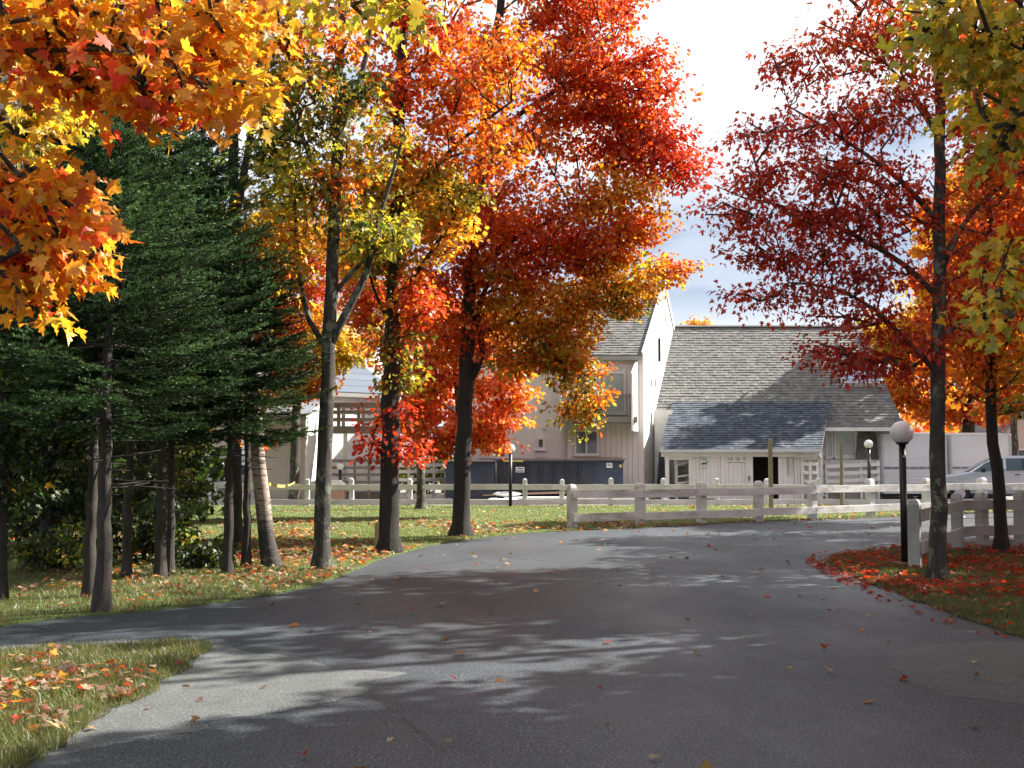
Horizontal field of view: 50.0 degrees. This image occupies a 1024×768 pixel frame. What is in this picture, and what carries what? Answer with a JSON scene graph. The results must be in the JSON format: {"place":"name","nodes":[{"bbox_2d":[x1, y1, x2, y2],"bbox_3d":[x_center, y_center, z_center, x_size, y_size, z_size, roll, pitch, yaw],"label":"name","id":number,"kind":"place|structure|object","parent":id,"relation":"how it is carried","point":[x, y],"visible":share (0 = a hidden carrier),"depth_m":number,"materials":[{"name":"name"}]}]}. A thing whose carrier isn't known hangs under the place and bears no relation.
{"place":"outdoors","nodes":[
{"label":"outdoors","id":0,"kind":"place"},
{"bbox_2d":[0,635,216,767],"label":"verge","id":1,"kind":"structure","parent":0,"point":[99,715],"depth_m":7.91,"materials":[{"name":"plant"}]},
{"bbox_2d":[0,643,182,730],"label":"fallen leaves","id":2,"kind":"object","parent":1,"relation":"on","point":[75,668],"visible":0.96,"depth_m":8.22,"materials":[{"name":"orange plant"}]},
{"bbox_2d":[0,566,352,624],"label":"grass","id":3,"kind":"structure","parent":0,"point":[10,601],"depth_m":14.28,"materials":[{"name":"plant"}]},
{"bbox_2d":[0,0,457,345],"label":"maple tree","id":4,"kind":"object","parent":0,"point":[156,66],"visible":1,"depth_m":5.12,"materials":[{"name":"orange plant"}]},
{"bbox_2d":[214,401,319,498],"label":"beige building","id":5,"kind":"structure","parent":0,"point":[279,465],"depth_m":41.83,"materials":[{"name":"paint"}]},
{"bbox_2d":[8,529,549,569],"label":"grass","id":6,"kind":"structure","parent":0,"point":[338,536],"depth_m":22.52,"materials":[{"name":"plant"}]},
{"bbox_2d":[331,480,346,498],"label":"brick pier","id":7,"kind":"structure","parent":0,"point":[338,494],"depth_m":41.12,"materials":[{"name":"brown brick"}]},
{"bbox_2d":[0,505,1012,626],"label":"lawn","id":8,"kind":"structure","parent":0,"point":[86,613],"depth_m":26.26,"materials":[{"name":"plant"}]},
{"bbox_2d":[0,2,82,600],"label":"woodland tree","id":9,"kind":"object","parent":8,"relation":"on","point":[10,447],"visible":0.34,"depth_m":13.35,"materials":[{"name":"green plant"}]},
{"bbox_2d":[7,469,97,557],"bbox_3d":[-8.434,2.306,18.946,2.754,1.714,2.089,0,-4,0],"label":"shrub","id":10,"kind":"object","parent":8,"relation":"on","point":[21,528],"visible":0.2,"depth_m":18.67,"materials":[{"name":"green plant"}]},
{"bbox_2d":[7,522,121,573],"bbox_3d":[-6.818,2.557,16.706,2.042,0.915,1.842,0,-4,0],"label":"shrub","id":11,"kind":"object","parent":8,"relation":"on","point":[38,562],"visible":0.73,"depth_m":16.50,"materials":[{"name":"green plant"}]},
{"bbox_2d":[0,0,166,559],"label":"woodland tree","id":12,"kind":"object","parent":8,"relation":"on","point":[49,511],"visible":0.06,"depth_m":17.96,"materials":[{"name":"green plant"}]},
{"bbox_2d":[19,439,180,550],"bbox_3d":[-7.407,1.995,20.001,2.788,2.475,2.254,0,-4,0],"label":"shrub","id":13,"kind":"object","parent":8,"relation":"on","point":[139,496],"visible":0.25,"depth_m":19.76,"materials":[{"name":"green plant"}]},
{"bbox_2d":[0,154,224,597],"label":"spruce tree","id":14,"kind":"object","parent":8,"relation":"on","point":[89,551],"visible":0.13,"depth_m":13.63,"materials":[{"name":"green plant"}]},
{"bbox_2d":[0,121,246,530],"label":"distant woods","id":15,"kind":"object","parent":8,"relation":"on","point":[219,474],"visible":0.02,"depth_m":30.16,"materials":[{"name":"green plant"}]},
{"bbox_2d":[0,74,274,612],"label":"spruce tree","id":16,"kind":"object","parent":8,"relation":"on","point":[105,398],"visible":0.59,"depth_m":12.31,"materials":[{"name":"green plant"}]},
{"bbox_2d":[36,144,240,577],"bbox_3d":[-5.585,-0.246,16.119,3.056,6.431,3.558,1,-4,-21],"label":"spruce tree","id":17,"kind":"object","parent":8,"relation":"on","point":[126,564],"visible":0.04,"depth_m":15.84,"materials":[{"name":"green plant"}]},
{"bbox_2d":[83,481,204,564],"bbox_3d":[-5.957,2.348,17.996,1.903,1.505,1.647,0,-4,0],"label":"shrub","id":18,"kind":"object","parent":8,"relation":"on","point":[144,534],"visible":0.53,"depth_m":17.79,"materials":[{"name":"green plant"}]},
{"bbox_2d":[16,98,309,576],"bbox_3d":[-5.251,-0.733,16.167,4.193,7.409,4.405,0,-4,0],"label":"spruce tree","id":19,"kind":"object","parent":8,"relation":"on","point":[160,563],"visible":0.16,"depth_m":15.93,"materials":[{"name":"green plant"}]},
{"bbox_2d":[47,172,293,572],"bbox_3d":[-5.051,-0.123,16.558,3.486,6.244,3.390,0,-4,0],"label":"spruce tree","id":20,"kind":"object","parent":8,"relation":"on","point":[170,539],"visible":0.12,"depth_m":16.34,"materials":[{"name":"green plant"}]},
{"bbox_2d":[135,440,208,540],"bbox_3d":[-6.540,2.171,21.105,1.425,2.271,1.235,0,-4,0],"label":"shrub","id":21,"kind":"object","parent":8,"relation":"on","point":[187,478],"visible":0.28,"depth_m":21.05,"materials":[{"name":"green plant"}]},
{"bbox_2d":[89,0,259,537],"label":"woodland tree","id":22,"kind":"object","parent":8,"relation":"on","point":[193,462],"visible":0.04,"depth_m":22.42,"materials":[{"name":"green plant"}]},
{"bbox_2d":[2,547,389,620],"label":"fallen leaves","id":23,"kind":"object","parent":8,"relation":"on","point":[362,561],"visible":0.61,"depth_m":15.61,"materials":[{"name":"orange plant"}]},
{"bbox_2d":[175,534,240,568],"bbox_3d":[-4.887,2.703,17.240,1.459,0.711,1.080,-3,-5,41],"label":"shrub","id":24,"kind":"object","parent":8,"relation":"on","point":[194,557],"visible":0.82,"depth_m":17.03,"materials":[{"name":"green plant"}]},
{"bbox_2d":[138,0,323,542],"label":"tall maple tree","id":25,"kind":"object","parent":8,"relation":"on","point":[238,522],"visible":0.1,"depth_m":22.68,"materials":[{"name":"yellow plant"}]},
{"bbox_2d":[126,208,337,573],"bbox_3d":[-4.260,0.199,16.386,3.248,5.580,3.178,-3,-5,42],"label":"spruce tree","id":26,"kind":"object","parent":8,"relation":"on","point":[227,565],"visible":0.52,"depth_m":16.36,"materials":[{"name":"green plant"}]},
{"bbox_2d":[223,199,286,566],"bbox_3d":[-4.184,0.037,17.664,1.338,6.072,1.162,0,-4,0],"label":"birch tree","id":27,"kind":"object","parent":8,"relation":"on","point":[269,552],"visible":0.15,"depth_m":17.43,"materials":[{"name":"white plant"}]},
{"bbox_2d":[268,482,294,486],"bbox_3d":[-6.019,2.613,29.191,0.004,0.582,23.758,1,-4,-10],"label":"barrier tape","id":28,"kind":"object","parent":27,"relation":"attached to","point":[273,484],"visible":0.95,"depth_m":24.06,"materials":[{"name":"yellow paint"}]},
{"bbox_2d":[193,287,322,567],"bbox_3d":[-4.148,0.682,17.428,2.430,4.753,2.613,0,-4,0],"label":"spruce tree","id":29,"kind":"object","parent":8,"relation":"on","point":[246,555],"visible":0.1,"depth_m":17.30,"materials":[{"name":"green plant"}]},
{"bbox_2d":[230,0,423,569],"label":"maple tree","id":30,"kind":"object","parent":8,"relation":"on","point":[342,104],"visible":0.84,"depth_m":17.19,"materials":[{"name":"yellow plant"}]},
{"bbox_2d":[7,518,731,562],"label":"fallen leaves","id":31,"kind":"object","parent":8,"relation":"on","point":[307,555],"visible":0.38,"depth_m":23.57,"materials":[{"name":"orange plant"}]},
{"bbox_2d":[374,522,379,550],"bbox_3d":[-2.456,2.823,19.969,0.097,0.618,0.085,0,-4,0],"label":"marker post","id":32,"kind":"object","parent":8,"relation":"on","point":[377,527],"visible":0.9,"depth_m":19.93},
{"bbox_2d":[315,165,450,508],"bbox_3d":[-4.105,-1.696,37.183,5.222,12.121,3.339,0,-4,0],"label":"orange maple tree","id":33,"kind":"object","parent":8,"relation":"on","point":[361,317],"visible":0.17,"depth_m":36.82,"materials":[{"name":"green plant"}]},
{"bbox_2d":[319,0,553,553],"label":"maple tree","id":34,"kind":"object","parent":8,"relation":"on","point":[426,180],"visible":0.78,"depth_m":20.21,"materials":[{"name":"orange plant"}]},
{"bbox_2d":[349,284,545,466],"bbox_3d":[-1.902,0.487,31.978,5.813,7.074,3.183,0,-4,0],"label":"coral maple tree","id":35,"kind":"object","parent":8,"relation":"on","point":[489,422],"visible":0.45,"depth_m":31.68,"materials":[{"name":"red plant"}]},
{"bbox_2d":[508,444,514,506],"bbox_3d":[-0.056,3.217,38.490,0.323,2.230,0.323,0,-4,0],"label":"globe lamp","id":36,"kind":"object","parent":8,"relation":"on","point":[510,478],"visible":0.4,"depth_m":38.43,"materials":[{"name":"black metal"}]},
{"bbox_2d":[383,0,726,536],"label":"maple tree","id":37,"kind":"object","parent":8,"relation":"on","point":[571,249],"visible":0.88,"depth_m":24.22,"materials":[{"name":"red plant"}]},
{"bbox_2d":[252,503,899,522],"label":"fallen leaves","id":38,"kind":"object","parent":8,"relation":"on","point":[603,509],"visible":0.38,"depth_m":34.30,"materials":[{"name":"orange plant"}]},
{"bbox_2d":[768,439,772,507],"bbox_3d":[8.696,3.053,36.926,0.131,2.410,0.125,0,-4,0],"label":"wooden stake","id":39,"kind":"object","parent":8,"relation":"on","point":[770,466],"visible":0.8,"depth_m":36.89,"materials":[{"name":"wood"}]},
{"bbox_2d":[562,510,1007,531],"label":"fallen leaves","id":40,"kind":"object","parent":8,"relation":"on","point":[581,529],"visible":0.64,"depth_m":28.75,"materials":[{"name":"orange plant"}]},
{"bbox_2d":[566,477,1023,527],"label":"rail fence","id":41,"kind":"object","parent":8,"relation":"on","point":[701,492],"visible":0.85,"depth_m":29.55,"materials":[{"name":"wood"}]},
{"bbox_2d":[840,442,842,505],"bbox_3d":[11.421,3.167,38.087,0.113,2.336,0.090,0,-4,0],"label":"wooden stake","id":42,"kind":"object","parent":8,"relation":"on","point":[841,471],"visible":0.8,"depth_m":38.05,"materials":[{"name":"wood"}]},
{"bbox_2d":[493,491,520,496],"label":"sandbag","id":43,"kind":"object","parent":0,"point":[505,493],"visible":0.89,"depth_m":41.21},
{"bbox_2d":[0,512,1023,767],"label":"road","id":44,"kind":"structure","parent":0,"point":[548,652],"depth_m":9.71,"materials":[{"name":"asphalt"}]},
{"bbox_2d":[1,641,406,763],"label":"asphalt patch","id":45,"kind":"object","parent":44,"relation":"on","point":[225,682],"visible":0.81,"depth_m":8.14,"materials":[{"name":"asphalt"}]},
{"bbox_2d":[4,516,1012,767],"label":"fallen leaves","id":46,"kind":"object","parent":44,"relation":"on","point":[450,740],"visible":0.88,"depth_m":10.83,"materials":[{"name":"orange plant"}]},
{"bbox_2d":[860,0,1023,355],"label":"maple tree","id":47,"kind":"object","parent":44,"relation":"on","point":[993,47],"visible":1,"depth_m":6.31,"materials":[{"name":"yellow plant"}]},
{"bbox_2d":[886,641,1023,704],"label":"asphalt patch","id":48,"kind":"object","parent":44,"relation":"on","point":[949,669],"visible":0.97,"depth_m":9.10,"materials":[{"name":"asphalt"}]},
{"bbox_2d":[902,162,1023,421],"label":"maple tree","id":49,"kind":"object","parent":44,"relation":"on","point":[979,406],"visible":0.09,"depth_m":26.57,"materials":[{"name":"orange plant"}]},
{"bbox_2d":[9,0,1023,456],"label":"sky","id":50,"kind":"structure","parent":0,"point":[718,34],"materials":[{"name":"white"}]},
{"bbox_2d":[25,504,1009,530],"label":"grass","id":51,"kind":"structure","parent":0,"point":[449,517],"depth_m":32.49,"materials":[{"name":"plant"}]},
{"bbox_2d":[209,483,1012,504],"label":"parking lot","id":52,"kind":"structure","parent":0,"point":[438,494],"depth_m":47.63,"materials":[{"name":"asphalt"}]},
{"bbox_2d":[210,450,213,504],"bbox_3d":[-10.757,3.373,39.488,0.300,2.012,0.250,0,-4,0],"label":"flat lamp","id":53,"kind":"object","parent":52,"relation":"on","point":[212,493],"visible":0.33,"depth_m":39.40,"materials":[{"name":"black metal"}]},
{"bbox_2d":[196,455,244,483],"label":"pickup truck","id":54,"kind":"object","parent":52,"relation":"on","point":[215,469],"visible":0.02,"depth_m":43.08,"materials":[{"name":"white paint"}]},
{"bbox_2d":[242,463,244,483],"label":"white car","id":55,"kind":"object","parent":52,"relation":"on","point":[243,464],"visible":0.01,"depth_m":43.89,"materials":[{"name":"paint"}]},
{"bbox_2d":[242,490,253,498],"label":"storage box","id":56,"kind":"object","parent":52,"relation":"on","point":[252,494],"visible":0.02,"depth_m":41.24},
{"bbox_2d":[244,195,378,498],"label":"yellow maple tree","id":57,"kind":"object","parent":52,"relation":"on","point":[346,357],"visible":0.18,"depth_m":41.12,"materials":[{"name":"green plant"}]},
{"bbox_2d":[241,349,399,490],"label":"pale roofed building","id":58,"kind":"structure","parent":52,"relation":"on","point":[358,382],"depth_m":45.69,"materials":[{"name":"white paint"}]},
{"bbox_2d":[336,463,343,479],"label":"globe lamp","id":59,"kind":"object","parent":52,"relation":"on","point":[340,466],"visible":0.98,"depth_m":41.85,"materials":[{"name":"glass"}]},
{"bbox_2d":[332,459,379,498],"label":"deck railing","id":60,"kind":"object","parent":52,"relation":"on","point":[354,467],"visible":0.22,"depth_m":41.99,"materials":[{"name":"grey wood"}]},
{"bbox_2d":[346,491,379,498],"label":"deck","id":61,"kind":"structure","parent":52,"relation":"on","point":[363,494],"depth_m":42.21,"materials":[{"name":"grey wood"}]},
{"bbox_2d":[319,403,455,480],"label":"raised walkway","id":62,"kind":"structure","parent":52,"relation":"on","point":[342,428],"depth_m":42.40,"materials":[{"name":"grey wood"}]},
{"bbox_2d":[399,462,445,498],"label":"ramp railing","id":63,"kind":"object","parent":52,"relation":"on","point":[433,471],"visible":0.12,"depth_m":43.16,"materials":[{"name":"white paint"}]},
{"bbox_2d":[399,443,453,493],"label":"shrub","id":64,"kind":"object","parent":52,"relation":"on","point":[427,475],"visible":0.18,"depth_m":52.59,"materials":[{"name":"green plant"}]},
{"bbox_2d":[446,461,494,498],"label":"roll off bin","id":65,"kind":"object","parent":52,"relation":"on","point":[482,472],"visible":0.36,"depth_m":41.85,"materials":[{"name":"blue metal"}]},
{"bbox_2d":[483,491,565,495],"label":"lumber","id":66,"kind":"object","parent":52,"relation":"on","point":[556,492],"visible":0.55,"depth_m":41.76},
{"bbox_2d":[496,460,623,497],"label":"roll off bin","id":67,"kind":"object","parent":52,"relation":"on","point":[581,472],"visible":0.5,"depth_m":42.15,"materials":[{"name":"blue metal"}]},
{"bbox_2d":[516,467,523,471],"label":"bin label","id":68,"kind":"object","parent":67,"relation":"attached to","point":[519,469],"visible":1,"depth_m":42.06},
{"bbox_2d":[478,457,625,459],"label":"plank","id":69,"kind":"object","parent":67,"relation":"on","point":[552,459],"visible":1,"depth_m":42.18,"materials":[{"name":"wood"}]},
{"bbox_2d":[458,280,674,498],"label":"white lodge","id":70,"kind":"structure","parent":52,"relation":"on","point":[637,351],"depth_m":44.63,"materials":[{"name":"paint"}]},
{"bbox_2d":[495,433,505,457],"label":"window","id":71,"kind":"structure","parent":70,"relation":"in","point":[496,455],"depth_m":44.58,"materials":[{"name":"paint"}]},
{"bbox_2d":[535,437,545,450],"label":"window","id":72,"kind":"structure","parent":70,"relation":"in","point":[540,440],"depth_m":44.58,"materials":[{"name":"white paint"}]},
{"bbox_2d":[573,430,599,455],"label":"window","id":73,"kind":"structure","parent":70,"relation":"in","point":[589,448],"depth_m":44.39,"materials":[{"name":"white paint"}]},
{"bbox_2d":[578,372,596,403],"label":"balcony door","id":74,"kind":"structure","parent":70,"relation":"in","point":[596,372],"depth_m":44.54,"materials":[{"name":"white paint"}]},
{"bbox_2d":[598,372,625,412],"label":"balcony door","id":75,"kind":"structure","parent":70,"relation":"in","point":[619,381],"depth_m":44.55,"materials":[{"name":"white paint"}]},
{"bbox_2d":[504,496,647,498],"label":"timber kerb","id":76,"kind":"structure","parent":52,"relation":"on","point":[538,497],"depth_m":41.11,"materials":[{"name":"wood"}]},
{"bbox_2d":[188,478,978,504],"bbox_3d":[2.587,3.920,40.012,33.032,1.030,0.242,0,-4,0],"label":"rail fence","id":77,"kind":"object","parent":52,"relation":"on","point":[351,487],"visible":0.54,"depth_m":39.90,"materials":[{"name":"wood"}]},
{"bbox_2d":[680,314,712,324],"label":"yellow maple tree","id":78,"kind":"object","parent":52,"relation":"on","point":[697,322],"visible":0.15,"depth_m":66.23,"materials":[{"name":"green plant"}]},
{"bbox_2d":[660,402,829,499],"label":"entrance shed","id":79,"kind":"structure","parent":52,"relation":"on","point":[716,434],"depth_m":44.03,"materials":[{"name":"wood"}]},
{"bbox_2d":[701,458,707,468],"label":"notice sign","id":80,"kind":"object","parent":79,"relation":"attached to","point":[704,463],"visible":1,"depth_m":43.33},
{"bbox_2d":[721,457,752,498],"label":"sliding door","id":81,"kind":"structure","parent":79,"relation":"in","point":[731,473],"depth_m":43.27,"materials":[{"name":"white wood"}]},
{"bbox_2d":[727,457,745,462],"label":"direction sign","id":82,"kind":"object","parent":81,"relation":"attached to","point":[736,459],"visible":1,"depth_m":43.27,"materials":[{"name":"white"}]},
{"bbox_2d":[654,325,903,498],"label":"shingled lodge","id":83,"kind":"structure","parent":52,"relation":"on","point":[723,363],"depth_m":48.30,"materials":[{"name":"wood"}]},
{"bbox_2d":[824,431,834,458],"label":"window","id":84,"kind":"structure","parent":83,"relation":"in","point":[828,434],"depth_m":46.70,"materials":[{"name":"white paint"}]},
{"bbox_2d":[833,431,856,458],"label":"window","id":85,"kind":"structure","parent":83,"relation":"in","point":[848,438],"depth_m":46.71,"materials":[{"name":"glass"}]},
{"bbox_2d":[803,462,817,498],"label":"shed railing","id":86,"kind":"object","parent":52,"relation":"on","point":[810,472],"visible":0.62,"depth_m":43.59,"materials":[{"name":"white paint"}]},
{"bbox_2d":[823,492,877,498],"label":"ramp","id":87,"kind":"structure","parent":52,"relation":"on","point":[852,495],"depth_m":45.34,"materials":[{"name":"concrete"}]},
{"bbox_2d":[824,461,879,498],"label":"ramp railing","id":88,"kind":"object","parent":52,"relation":"on","point":[860,465],"visible":0.66,"depth_m":45.17,"materials":[{"name":"white paint"}]},
{"bbox_2d":[864,440,872,478],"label":"globe lamp","id":89,"kind":"object","parent":52,"relation":"on","point":[868,444],"visible":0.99,"depth_m":40.45,"materials":[{"name":"white metal"}]},
{"bbox_2d":[875,432,947,498],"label":"storage trailer","id":90,"kind":"object","parent":52,"relation":"on","point":[917,460],"visible":0.53,"depth_m":46.08,"materials":[{"name":"white paint"}]},
{"bbox_2d":[856,261,1017,432],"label":"orange maple tree","id":91,"kind":"object","parent":52,"relation":"on","point":[902,397],"visible":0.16,"depth_m":55.54,"materials":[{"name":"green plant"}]},
{"bbox_2d":[906,162,1023,495],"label":"maple tree","id":92,"kind":"object","parent":52,"relation":"on","point":[914,251],"visible":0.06,"depth_m":50.57,"materials":[{"name":"orange plant"}]},
{"bbox_2d":[945,433,1011,498],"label":"storage trailer","id":93,"kind":"object","parent":52,"relation":"on","point":[965,451],"visible":0.34,"depth_m":46.31,"materials":[{"name":"white paint"}]},
{"bbox_2d":[946,456,1023,498],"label":"minivan","id":94,"kind":"object","parent":52,"relation":"on","point":[1013,466],"visible":0.37,"depth_m":42.69,"materials":[{"name":"silver metal"}]},
{"bbox_2d":[824,539,1023,637],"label":"verge","id":95,"kind":"structure","parent":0,"point":[980,621],"depth_m":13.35,"materials":[{"name":"plant"}]},
{"bbox_2d":[676,0,1023,580],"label":"red maple tree","id":96,"kind":"object","parent":95,"relation":"on","point":[812,220],"visible":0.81,"depth_m":15.57,"materials":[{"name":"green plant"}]},
{"bbox_2d":[890,421,913,565],"bbox_3d":[6.305,1.778,17.692,0.370,2.361,0.370,1,-4,-13],"label":"globe lamp","id":97,"kind":"object","parent":95,"relation":"on","point":[901,433],"visible":0.98,"depth_m":17.64,"materials":[{"name":"black metal"}]},
{"bbox_2d":[804,550,1008,636],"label":"fallen leaves","id":98,"kind":"object","parent":95,"relation":"on","point":[819,565],"visible":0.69,"depth_m":15.34,"materials":[{"name":"red plant"}]},
{"bbox_2d":[827,542,1023,624],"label":"fallen leaves","id":99,"kind":"object","parent":95,"relation":"on","point":[948,582],"visible":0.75,"depth_m":16.38,"materials":[{"name":"red plant"}]},
{"bbox_2d":[907,490,1023,568],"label":"rail fence","id":100,"kind":"object","parent":95,"relation":"on","point":[980,505],"visible":0.92,"depth_m":20.39,"materials":[{"name":"wood"}]},
{"bbox_2d":[908,3,1023,552],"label":"maple tree","id":101,"kind":"object","parent":95,"relation":"on","point":[991,381],"visible":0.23,"depth_m":20.13,"materials":[{"name":"orange plant"}]},
{"bbox_2d":[921,0,1023,280],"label":"maple tree","id":102,"kind":"object","parent":95,"relation":"on","point":[1020,180],"visible":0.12,"depth_m":19.69,"materials":[{"name":"orange plant"}]},
{"bbox_2d":[976,183,1023,300],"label":"maple tree","id":103,"kind":"object","parent":95,"relation":"on","point":[1022,268],"visible":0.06,"depth_m":22.14,"materials":[{"name":"orange plant"}]},
{"bbox_2d":[1002,221,1023,249],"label":"maple tree","id":104,"kind":"object","parent":95,"relation":"on","point":[1021,234],"visible":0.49,"depth_m":15.04,"materials":[{"name":"orange plant"}]},
{"bbox_2d":[958,400,1023,455],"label":"house","id":105,"kind":"structure","parent":0,"point":[1020,427],"depth_m":59.97,"materials":[{"name":"beige paint"}]},
{"bbox_2d":[1018,449,1023,455],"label":"window","id":106,"kind":"structure","parent":105,"relation":"in","point":[1021,451],"depth_m":59.86,"materials":[{"name":"glass"}]},
{"label":"ground","id":107,"kind":"structure","parent":0,"visible":0},
{"bbox_2d":[895,361,961,432],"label":"distant woods","id":108,"kind":"object","parent":107,"relation":"on","point":[956,428],"visible":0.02,"depth_m":68.91,"materials":[{"name":"orange plant"}]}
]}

